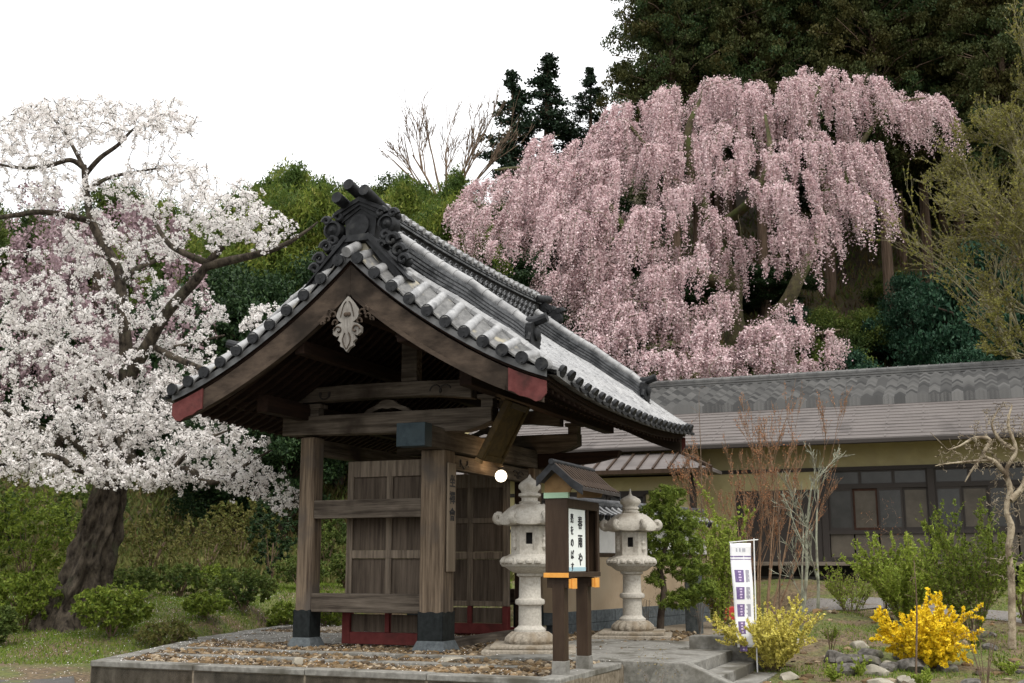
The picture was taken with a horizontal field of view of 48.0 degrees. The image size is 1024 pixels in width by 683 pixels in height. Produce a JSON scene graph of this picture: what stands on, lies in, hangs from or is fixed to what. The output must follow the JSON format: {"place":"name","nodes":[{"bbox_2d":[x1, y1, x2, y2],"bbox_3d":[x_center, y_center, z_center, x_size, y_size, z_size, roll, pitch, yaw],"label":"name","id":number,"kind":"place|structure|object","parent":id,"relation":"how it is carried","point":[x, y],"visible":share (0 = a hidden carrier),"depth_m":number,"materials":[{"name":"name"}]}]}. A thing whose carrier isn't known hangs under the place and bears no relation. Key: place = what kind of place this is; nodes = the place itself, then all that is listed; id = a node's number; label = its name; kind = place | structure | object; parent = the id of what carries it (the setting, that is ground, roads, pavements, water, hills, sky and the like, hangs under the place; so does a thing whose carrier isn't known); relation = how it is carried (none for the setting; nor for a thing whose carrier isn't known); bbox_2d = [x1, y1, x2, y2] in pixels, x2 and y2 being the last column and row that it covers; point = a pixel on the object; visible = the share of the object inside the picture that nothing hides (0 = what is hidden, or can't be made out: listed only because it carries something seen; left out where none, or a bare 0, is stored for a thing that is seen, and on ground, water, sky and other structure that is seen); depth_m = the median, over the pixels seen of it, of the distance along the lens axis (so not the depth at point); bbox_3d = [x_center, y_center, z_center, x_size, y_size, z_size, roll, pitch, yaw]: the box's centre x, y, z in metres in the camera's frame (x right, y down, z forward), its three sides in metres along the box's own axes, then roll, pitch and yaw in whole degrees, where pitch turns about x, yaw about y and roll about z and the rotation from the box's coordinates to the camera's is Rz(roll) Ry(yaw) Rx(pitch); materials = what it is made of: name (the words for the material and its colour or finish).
{"place":"outdoors","nodes":[
{"label":"outdoors","id":0,"kind":"place"},
{"bbox_2d":[0,572,512,664],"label":"lawn grass","id":1,"kind":"structure","parent":0,"point":[290,589],"depth_m":20.59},
{"bbox_2d":[0,0,650,267],"label":"sky","id":2,"kind":"structure","parent":0,"point":[266,81],"materials":[{"name":"white"}]},
{"bbox_2d":[90,619,777,682],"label":"platform floor","id":3,"kind":"structure","parent":0,"point":[616,676],"depth_m":14.76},
{"bbox_2d":[90,659,204,682],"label":"kerb stone","id":4,"kind":"object","parent":3,"relation":"on","point":[168,667],"visible":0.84,"depth_m":15.08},
{"bbox_2d":[193,663,311,682],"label":"kerb stone","id":5,"kind":"object","parent":3,"relation":"on","point":[218,669],"visible":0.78,"depth_m":14.46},
{"bbox_2d":[305,667,435,682],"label":"kerb stone","id":6,"kind":"object","parent":3,"relation":"on","point":[382,675],"visible":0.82,"depth_m":13.84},
{"bbox_2d":[122,628,696,676],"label":"pebbles","id":7,"kind":"object","parent":3,"relation":"on","point":[539,668],"visible":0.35,"depth_m":15.93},
{"bbox_2d":[638,483,721,628],"bbox_3d":[3.065,4.013,21.223,1.557,2.813,0.898,0,-11,0],"label":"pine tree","id":8,"kind":"object","parent":7,"relation":"on","point":[671,514],"visible":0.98,"depth_m":21.11,"materials":[{"name":"green plant"}]},
{"bbox_2d":[156,631,688,668],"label":"stone paving","id":9,"kind":"structure","parent":3,"relation":"on","point":[611,651],"depth_m":16.72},
{"bbox_2d":[164,179,694,651],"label":"temple gate","id":10,"kind":"structure","parent":3,"relation":"on","point":[416,347],"depth_m":18.17,"materials":[{"name":"wood"}]},
{"bbox_2d":[341,459,420,645],"bbox_3d":[-1.968,3.351,18.374,1.570,2.890,0.140,-4,-12,22],"label":"door leaf","id":11,"kind":"structure","parent":10,"relation":"in","point":[382,554],"depth_m":18.39,"materials":[{"name":"brown wood"}]},
{"bbox_2d":[446,462,455,571],"bbox_3d":[-0.939,2.713,17.789,0.041,1.660,0.270,-4,-12,22],"label":"name board","id":12,"kind":"object","parent":10,"relation":"attached to","point":[451,519],"visible":1,"depth_m":17.75,"materials":[{"name":"brown wood"}]},
{"bbox_2d":[453,474,509,633],"bbox_3d":[-0.778,3.902,21.239,1.570,2.890,0.140,-4,-12,22],"label":"door leaf","id":13,"kind":"structure","parent":10,"relation":"in","point":[480,579],"depth_m":21.12,"materials":[{"name":"brown wood"}]},
{"bbox_2d":[474,399,529,467],"bbox_3d":[-0.139,1.432,17.852,0.595,0.973,0.860,-4,-12,22],"label":"tilted plaque","id":14,"kind":"object","parent":10,"relation":"attached to","point":[503,431],"visible":1,"depth_m":17.75,"materials":[{"name":"brown paint"}]},
{"bbox_2d":[427,673,566,682],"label":"kerb stone","id":15,"kind":"object","parent":3,"relation":"on","point":[461,677],"visible":1,"depth_m":13.26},
{"bbox_2d":[481,474,575,655],"bbox_3d":[0.269,3.345,17.314,1.360,2.680,1.360,-1,-11,3],"label":"stone lantern","id":16,"kind":"object","parent":3,"relation":"on","point":[524,519],"visible":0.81,"depth_m":17.07,"materials":[{"name":"stone"}]},
{"bbox_2d":[536,458,620,674],"bbox_3d":[0.846,2.788,14.146,0.596,2.575,1.580,-4,-12,22],"label":"notice board","id":17,"kind":"object","parent":3,"relation":"on","point":[572,547],"visible":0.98,"depth_m":13.82,"materials":[{"name":"brown paint"}]},
{"bbox_2d":[592,489,671,640],"bbox_3d":[2.140,3.982,20.593,1.360,2.670,1.360,-2,-11,9],"label":"stone lantern","id":18,"kind":"object","parent":3,"relation":"on","point":[631,561],"visible":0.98,"depth_m":20.36,"materials":[{"name":"stone"}]},
{"bbox_2d":[0,126,1023,682],"bbox_3d":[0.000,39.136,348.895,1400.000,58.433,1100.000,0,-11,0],"label":"ground","id":19,"kind":"structure","parent":0,"point":[34,670],"depth_m":23.77,"materials":[{"name":"plant"}]},
{"bbox_2d":[0,605,25,643],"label":"azalea shrub","id":20,"kind":"object","parent":19,"relation":"on","point":[8,618],"visible":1,"depth_m":19.36,"materials":[{"name":"green plant"}]},
{"bbox_2d":[0,290,61,456],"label":"broadleaf tree","id":21,"kind":"object","parent":19,"relation":"on","point":[7,400],"visible":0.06,"depth_m":49.44,"materials":[{"name":"green plant"}]},
{"bbox_2d":[0,569,63,630],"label":"azalea shrub","id":22,"kind":"object","parent":19,"relation":"on","point":[32,600],"visible":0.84,"depth_m":20.76,"materials":[{"name":"green plant"}]},
{"bbox_2d":[0,483,76,594],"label":"tall shrub","id":23,"kind":"object","parent":19,"relation":"on","point":[34,558],"visible":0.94,"depth_m":26.45,"materials":[{"name":"green plant"}]},
{"bbox_2d":[0,299,115,454],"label":"broadleaf tree","id":24,"kind":"object","parent":19,"relation":"on","point":[42,419],"visible":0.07,"depth_m":49.38,"materials":[{"name":"green plant"}]},
{"bbox_2d":[49,475,130,554],"bbox_3d":[-11.985,5.197,32.618,2.279,2.880,2.080,0,-11,0],"label":"tall shrub","id":25,"kind":"object","parent":19,"relation":"on","point":[83,498],"visible":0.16,"depth_m":32.38,"materials":[{"name":"green plant"}]},
{"bbox_2d":[38,177,155,302],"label":"broadleaf tree","id":26,"kind":"object","parent":19,"relation":"on","point":[101,202],"visible":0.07,"depth_m":65.51,"materials":[{"name":"green plant"}]},
{"bbox_2d":[0,180,217,515],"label":"weeping cherry tree","id":27,"kind":"object","parent":19,"relation":"on","point":[17,243],"visible":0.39,"depth_m":34.05,"materials":[{"name":"pink plant"}]},
{"bbox_2d":[68,582,155,636],"bbox_3d":[-6.902,4.683,19.994,1.450,1.020,1.361,0,-11,0],"label":"azalea shrub","id":28,"kind":"object","parent":19,"relation":"on","point":[109,603],"visible":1,"depth_m":19.76,"materials":[{"name":"green plant"}]},
{"bbox_2d":[111,566,161,594],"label":"azalea shrub","id":29,"kind":"object","parent":19,"relation":"on","point":[140,574],"visible":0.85,"depth_m":25.36,"materials":[{"name":"green plant"}]},
{"bbox_2d":[89,189,191,305],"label":"bamboo clump","id":30,"kind":"object","parent":19,"relation":"on","point":[160,204],"visible":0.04,"depth_m":60.73,"materials":[{"name":"green plant"}]},
{"bbox_2d":[123,508,181,570],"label":"tall shrub","id":31,"kind":"object","parent":19,"relation":"on","point":[144,535],"visible":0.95,"depth_m":30.44,"materials":[{"name":"green plant"}]},
{"bbox_2d":[0,92,317,632],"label":"cherry tree","id":32,"kind":"object","parent":19,"relation":"on","point":[95,543],"visible":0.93,"depth_m":21.68,"materials":[{"name":"white plant"}]},
{"bbox_2d":[133,617,197,647],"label":"azalea shrub","id":33,"kind":"object","parent":19,"relation":"on","point":[183,634],"visible":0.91,"depth_m":19.29,"materials":[{"name":"green plant"}]},
{"bbox_2d":[104,277,231,489],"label":"broadleaf tree","id":34,"kind":"object","parent":19,"relation":"on","point":[154,360],"visible":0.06,"depth_m":46.69,"materials":[{"name":"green plant"}]},
{"bbox_2d":[137,203,203,301],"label":"bamboo clump","id":35,"kind":"object","parent":19,"relation":"on","point":[160,271],"visible":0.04,"depth_m":58.79,"materials":[{"name":"green plant"}]},
{"bbox_2d":[148,561,211,597],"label":"azalea shrub","id":36,"kind":"object","parent":19,"relation":"on","point":[178,577],"visible":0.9,"depth_m":26.29,"materials":[{"name":"green plant"}]},
{"bbox_2d":[135,258,259,439],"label":"broadleaf tree","id":37,"kind":"object","parent":19,"relation":"on","point":[224,271],"visible":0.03,"depth_m":47.51,"materials":[{"name":"green plant"}]},
{"bbox_2d":[179,591,231,619],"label":"azalea shrub","id":38,"kind":"object","parent":19,"relation":"on","point":[202,604],"visible":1,"depth_m":22.07,"materials":[{"name":"green plant"}]},
{"bbox_2d":[167,514,248,582],"bbox_3d":[-7.835,5.329,29.529,1.980,1.860,1.748,6,-12,-28],"label":"tall shrub","id":39,"kind":"object","parent":19,"relation":"on","point":[195,554],"visible":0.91,"depth_m":29.40,"materials":[{"name":"green plant"}]},
{"bbox_2d":[144,416,300,542],"bbox_3d":[-9.695,4.332,40.696,6.618,7.169,6.280,0,-11,-2],"label":"broadleaf tree","id":40,"kind":"object","parent":19,"relation":"on","point":[208,497],"visible":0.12,"depth_m":39.55,"materials":[{"name":"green plant"}]},
{"bbox_2d":[152,268,299,464],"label":"broadleaf tree","id":41,"kind":"object","parent":19,"relation":"on","point":[267,289],"visible":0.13,"depth_m":45.84,"materials":[{"name":"green plant"}]},
{"bbox_2d":[194,497,282,568],"bbox_3d":[-8.395,5.957,35.535,2.740,2.267,2.518,0,-11,0],"label":"tall shrub","id":42,"kind":"object","parent":19,"relation":"on","point":[230,519],"visible":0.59,"depth_m":35.27,"materials":[{"name":"green plant"}]},
{"bbox_2d":[193,185,290,278],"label":"bamboo clump","id":43,"kind":"object","parent":19,"relation":"on","point":[236,249],"visible":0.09,"depth_m":52.64,"materials":[{"name":"green plant"}]},
{"bbox_2d":[207,566,281,611],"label":"azalea shrub","id":44,"kind":"object","parent":19,"relation":"on","point":[244,599],"visible":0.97,"depth_m":23.77,"materials":[{"name":"green plant"}]},
{"bbox_2d":[0,448,514,583],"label":"bank brush","id":45,"kind":"object","parent":19,"relation":"on","point":[246,562],"visible":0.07,"depth_m":37.49,"materials":[{"name":"green plant"}]},
{"bbox_2d":[246,490,297,577],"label":"tall shrub","id":46,"kind":"object","parent":19,"relation":"on","point":[257,522],"visible":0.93,"depth_m":28.48,"materials":[{"name":"green plant"}]},
{"bbox_2d":[207,424,345,540],"bbox_3d":[-7.877,4.007,40.795,6.618,8.004,6.280,2,-11,-12],"label":"broadleaf tree","id":47,"kind":"object","parent":19,"relation":"on","point":[331,471],"visible":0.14,"depth_m":39.35,"materials":[{"name":"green plant"}]},
{"bbox_2d":[264,600,295,626],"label":"azalea shrub","id":48,"kind":"object","parent":19,"relation":"on","point":[279,617],"visible":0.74,"depth_m":24.20,"materials":[{"name":"green plant"}]},
{"bbox_2d":[233,177,327,292],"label":"bamboo clump","id":49,"kind":"object","parent":19,"relation":"on","point":[299,206],"visible":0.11,"depth_m":52.91,"materials":[{"name":"green plant"}]},
{"bbox_2d":[263,153,314,198],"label":"bamboo clump","id":50,"kind":"object","parent":19,"relation":"on","point":[298,176],"visible":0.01,"depth_m":59.62,"materials":[{"name":"green plant"}]},
{"bbox_2d":[271,555,329,583],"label":"azalea shrub","id":51,"kind":"object","parent":19,"relation":"on","point":[290,568],"visible":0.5,"depth_m":27.27,"materials":[{"name":"green plant"}]},
{"bbox_2d":[270,173,345,274],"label":"bamboo clump","id":52,"kind":"object","parent":19,"relation":"on","point":[325,203],"visible":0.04,"depth_m":55.24,"materials":[{"name":"green plant"}]},
{"bbox_2d":[283,246,343,492],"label":"broadleaf tree","id":53,"kind":"object","parent":19,"relation":"on","point":[306,276],"depth_m":50.06,"materials":[{"name":"green plant"}]},
{"bbox_2d":[320,519,346,561],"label":"tall shrub","id":54,"kind":"object","parent":19,"relation":"on","point":[339,538],"visible":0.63,"depth_m":32.40,"materials":[{"name":"green plant"}]},
{"bbox_2d":[379,169,429,220],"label":"tree","id":55,"kind":"object","parent":19,"relation":"on","point":[405,199],"visible":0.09,"depth_m":57.48,"materials":[{"name":"green plant"}]},
{"bbox_2d":[412,188,498,268],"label":"tree","id":56,"kind":"object","parent":19,"relation":"on","point":[433,222],"visible":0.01,"depth_m":50.98,"materials":[{"name":"green plant"}]},
{"bbox_2d":[379,83,534,200],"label":"bare tree","id":57,"kind":"object","parent":19,"relation":"on","point":[473,147],"visible":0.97,"depth_m":63.33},
{"bbox_2d":[432,162,504,248],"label":"bamboo clump","id":58,"kind":"object","parent":19,"relation":"on","point":[453,182],"visible":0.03,"depth_m":61.86,"materials":[{"name":"green plant"}]},
{"bbox_2d":[465,68,538,206],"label":"fir tree","id":59,"kind":"object","parent":19,"relation":"on","point":[511,84],"visible":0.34,"depth_m":69.31,"materials":[{"name":"plant"}]},
{"bbox_2d":[0,199,1023,555],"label":"hillside brush","id":60,"kind":"object","parent":19,"relation":"on","point":[654,371],"visible":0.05,"depth_m":62.63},
{"bbox_2d":[497,248,574,312],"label":"broadleaf tree","id":61,"kind":"object","parent":19,"relation":"on","point":[523,274],"visible":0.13,"depth_m":55.30,"materials":[{"name":"green plant"}]},
{"bbox_2d":[488,52,599,206],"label":"fir tree","id":62,"kind":"object","parent":19,"relation":"on","point":[550,117],"visible":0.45,"depth_m":69.25,"materials":[{"name":"plant"}]},
{"bbox_2d":[557,67,629,204],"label":"fir tree","id":63,"kind":"object","parent":19,"relation":"on","point":[588,82],"visible":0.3,"depth_m":73.82,"materials":[{"name":"plant"}]},
{"bbox_2d":[542,494,717,633],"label":"garden wall","id":64,"kind":"structure","parent":19,"relation":"on","point":[606,606],"depth_m":23.07,"materials":[{"name":"paint"}]},
{"bbox_2d":[596,0,761,318],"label":"cedar tree","id":65,"kind":"object","parent":19,"relation":"on","point":[643,8],"visible":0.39,"depth_m":60.73,"materials":[{"name":"green plant"}]},
{"bbox_2d":[623,635,782,682],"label":"stone steps","id":66,"kind":"structure","parent":19,"relation":"on","point":[706,659],"depth_m":15.57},
{"bbox_2d":[593,0,814,307],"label":"cedar tree","id":67,"kind":"object","parent":19,"relation":"on","point":[704,43],"visible":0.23,"depth_m":61.19,"materials":[{"name":"green plant"}]},
{"bbox_2d":[441,65,971,380],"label":"weeping cherry tree","id":68,"kind":"object","parent":19,"relation":"on","point":[540,188],"visible":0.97,"depth_m":46.76,"materials":[{"name":"pink plant"}]},
{"bbox_2d":[686,478,755,628],"bbox_3d":[4.376,4.521,23.917,1.287,3.434,1.696,-4,-12,22],"label":"leafy shrub","id":69,"kind":"object","parent":19,"relation":"on","point":[719,557],"visible":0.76,"depth_m":23.84,"materials":[{"name":"green plant"}]},
{"bbox_2d":[456,359,1023,583],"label":"temple hall","id":70,"kind":"structure","parent":19,"relation":"on","point":[893,418],"depth_m":31.07,"materials":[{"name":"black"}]},
{"bbox_2d":[828,489,853,530],"bbox_3d":[8.791,4.493,30.731,0.635,1.100,0.040,-4,-12,22],"label":"sliding door","id":71,"kind":"structure","parent":70,"relation":"in","point":[840,502],"depth_m":30.72,"materials":[{"name":"black"}]},
{"bbox_2d":[852,488,878,529],"bbox_3d":[9.399,4.456,30.535,0.635,1.100,0.040,-4,-12,22],"label":"sliding door","id":72,"kind":"structure","parent":70,"relation":"in","point":[865,500],"depth_m":30.54,"materials":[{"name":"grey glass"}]},
{"bbox_2d":[877,487,904,529],"bbox_3d":[9.961,4.403,30.263,0.635,1.100,0.040,-4,-12,22],"label":"sliding door","id":73,"kind":"structure","parent":70,"relation":"in","point":[893,520],"depth_m":30.25,"materials":[{"name":"black"}]},
{"bbox_2d":[902,487,929,529],"bbox_3d":[10.568,4.365,30.067,0.635,1.100,0.040,-4,-12,22],"label":"sliding door","id":74,"kind":"structure","parent":70,"relation":"in","point":[912,496],"depth_m":30.07,"materials":[{"name":"black"}]},
{"bbox_2d":[935,486,963,528],"bbox_3d":[11.310,4.299,29.722,0.635,1.100,0.040,-4,-12,22],"label":"sliding door","id":75,"kind":"structure","parent":70,"relation":"in","point":[947,493],"depth_m":29.73,"materials":[{"name":"black"}]},
{"bbox_2d":[961,486,989,528],"bbox_3d":[11.918,4.261,29.526,0.635,1.100,0.040,-4,-12,22],"label":"sliding door","id":76,"kind":"structure","parent":70,"relation":"in","point":[970,494],"depth_m":29.55,"materials":[{"name":"black"}]},
{"bbox_2d":[988,485,1017,528],"bbox_3d":[12.482,4.209,29.252,0.635,1.100,0.040,-4,-12,22],"label":"sliding door","id":77,"kind":"structure","parent":70,"relation":"in","point":[1001,520],"depth_m":29.27,"materials":[{"name":"black"}]},
{"bbox_2d":[729,538,757,671],"bbox_3d":[3.415,3.886,16.760,0.441,2.009,0.079,1,-11,-6],"label":"banner","id":78,"kind":"object","parent":19,"relation":"on","point":[741,567],"visible":0.97,"depth_m":16.80,"materials":[{"name":"white"}]},
{"bbox_2d":[665,378,852,618],"bbox_3d":[5.654,3.855,26.845,4.250,5.961,2.543,0,-11,0],"label":"maple tree","id":79,"kind":"object","parent":19,"relation":"on","point":[765,499],"visible":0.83,"depth_m":26.79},
{"bbox_2d":[698,0,824,317],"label":"cedar tree","id":80,"kind":"object","parent":19,"relation":"on","point":[756,26],"visible":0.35,"depth_m":62.45,"materials":[{"name":"green plant"}]},
{"bbox_2d":[705,594,824,671],"bbox_3d":[3.619,4.231,16.921,1.695,1.288,1.855,0,-11,0],"label":"pale flower bush","id":81,"kind":"object","parent":19,"relation":"on","point":[778,648],"visible":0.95,"depth_m":16.54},
{"bbox_2d":[741,262,830,309],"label":"broadleaf tree","id":82,"kind":"object","parent":19,"relation":"on","point":[756,297],"visible":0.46,"depth_m":60.27,"materials":[{"name":"green plant"}]},
{"bbox_2d":[771,442,828,608],"bbox_3d":[6.155,3.925,24.402,1.244,3.665,0.657,-3,-11,17],"label":"lichen tree","id":83,"kind":"object","parent":19,"relation":"on","point":[801,540],"visible":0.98,"depth_m":24.15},
{"bbox_2d":[770,445,854,619],"bbox_3d":[6.337,4.103,24.681,1.880,3.849,1.229,-7,-13,33],"label":"lichen tree","id":84,"kind":"object","parent":19,"relation":"on","point":[803,595],"visible":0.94,"depth_m":24.67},
{"bbox_2d":[738,0,899,299],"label":"cedar tree","id":85,"kind":"object","parent":19,"relation":"on","point":[830,275],"visible":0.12,"depth_m":63.75,"materials":[{"name":"green plant"}]},
{"bbox_2d":[784,302,874,367],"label":"undergrowth bush","id":86,"kind":"object","parent":19,"relation":"on","point":[823,318],"visible":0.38,"depth_m":54.20,"materials":[{"name":"green plant"}]},
{"bbox_2d":[815,554,874,613],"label":"leafy shrub","id":87,"kind":"object","parent":19,"relation":"on","point":[839,596],"visible":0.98,"depth_m":23.41,"materials":[{"name":"green plant"}]},
{"bbox_2d":[823,346,884,370],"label":"evergreen shrub","id":88,"kind":"object","parent":19,"relation":"on","point":[857,356],"visible":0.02,"depth_m":46.40,"materials":[{"name":"green plant"}]},
{"bbox_2d":[827,304,902,363],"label":"undergrowth bush","id":89,"kind":"object","parent":19,"relation":"on","point":[859,316],"visible":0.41,"depth_m":55.43,"materials":[{"name":"green plant"}]},
{"bbox_2d":[763,0,984,320],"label":"cedar tree","id":90,"kind":"object","parent":19,"relation":"on","point":[855,8],"visible":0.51,"depth_m":60.13,"materials":[{"name":"green plant"}]},
{"bbox_2d":[752,608,1023,682],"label":"garden pebbles","id":91,"kind":"object","parent":19,"relation":"on","point":[805,677],"visible":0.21,"depth_m":17.56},
{"bbox_2d":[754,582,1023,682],"bbox_3d":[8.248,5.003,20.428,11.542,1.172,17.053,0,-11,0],"label":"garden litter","id":92,"kind":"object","parent":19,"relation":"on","point":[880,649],"visible":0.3,"depth_m":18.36,"materials":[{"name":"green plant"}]},
{"bbox_2d":[755,581,1023,681],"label":"garden grass","id":93,"kind":"structure","parent":19,"relation":"on","point":[883,649],"depth_m":18.64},
{"bbox_2d":[839,523,959,622],"bbox_3d":[7.475,4.452,22.067,2.311,2.006,1.838,6,-12,-26],"label":"leafy shrub","id":94,"kind":"object","parent":19,"relation":"on","point":[894,586],"visible":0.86,"depth_m":21.87,"materials":[{"name":"green plant"}]},
{"bbox_2d":[859,271,943,366],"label":"evergreen shrub","id":95,"kind":"object","parent":19,"relation":"on","point":[900,308],"visible":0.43,"depth_m":54.46,"materials":[{"name":"green plant"}]},
{"bbox_2d":[834,0,998,288],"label":"cedar tree","id":96,"kind":"object","parent":19,"relation":"on","point":[921,168],"visible":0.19,"depth_m":60.84,"materials":[{"name":"green plant"}]},
{"bbox_2d":[869,587,984,668],"bbox_3d":[6.204,4.302,17.230,1.392,1.238,1.588,8,-13,-35],"label":"forsythia bush","id":97,"kind":"object","parent":19,"relation":"on","point":[936,644],"visible":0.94,"depth_m":16.91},
{"bbox_2d":[856,0,1023,359],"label":"bare tree","id":98,"kind":"object","parent":19,"relation":"on","point":[1011,221],"visible":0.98,"depth_m":35.38,"materials":[{"name":"plant"}]},
{"bbox_2d":[887,233,1023,366],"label":"evergreen shrub","id":99,"kind":"object","parent":19,"relation":"on","point":[950,334],"visible":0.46,"depth_m":50.53,"materials":[{"name":"green plant"}]},
{"bbox_2d":[931,341,995,363],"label":"evergreen shrub","id":100,"kind":"object","parent":19,"relation":"on","point":[962,356],"visible":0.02,"depth_m":44.24,"materials":[{"name":"green plant"}]},
{"bbox_2d":[915,495,1022,631],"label":"leafy shrub","id":101,"kind":"object","parent":19,"relation":"on","point":[982,582],"visible":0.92,"depth_m":19.95,"materials":[{"name":"green plant"}]},
{"bbox_2d":[917,0,1023,279],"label":"cedar tree","id":102,"kind":"object","parent":19,"relation":"on","point":[986,17],"visible":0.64,"depth_m":56.54,"materials":[{"name":"green plant"}]},
{"bbox_2d":[930,402,1023,648],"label":"gnarled tree","id":103,"kind":"object","parent":19,"relation":"on","point":[1011,496],"visible":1,"depth_m":19.34,"materials":[{"name":"grey plant"}]},
{"bbox_2d":[789,597,1022,624],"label":"garden path","id":104,"kind":"structure","parent":0,"point":[872,602],"depth_m":24.17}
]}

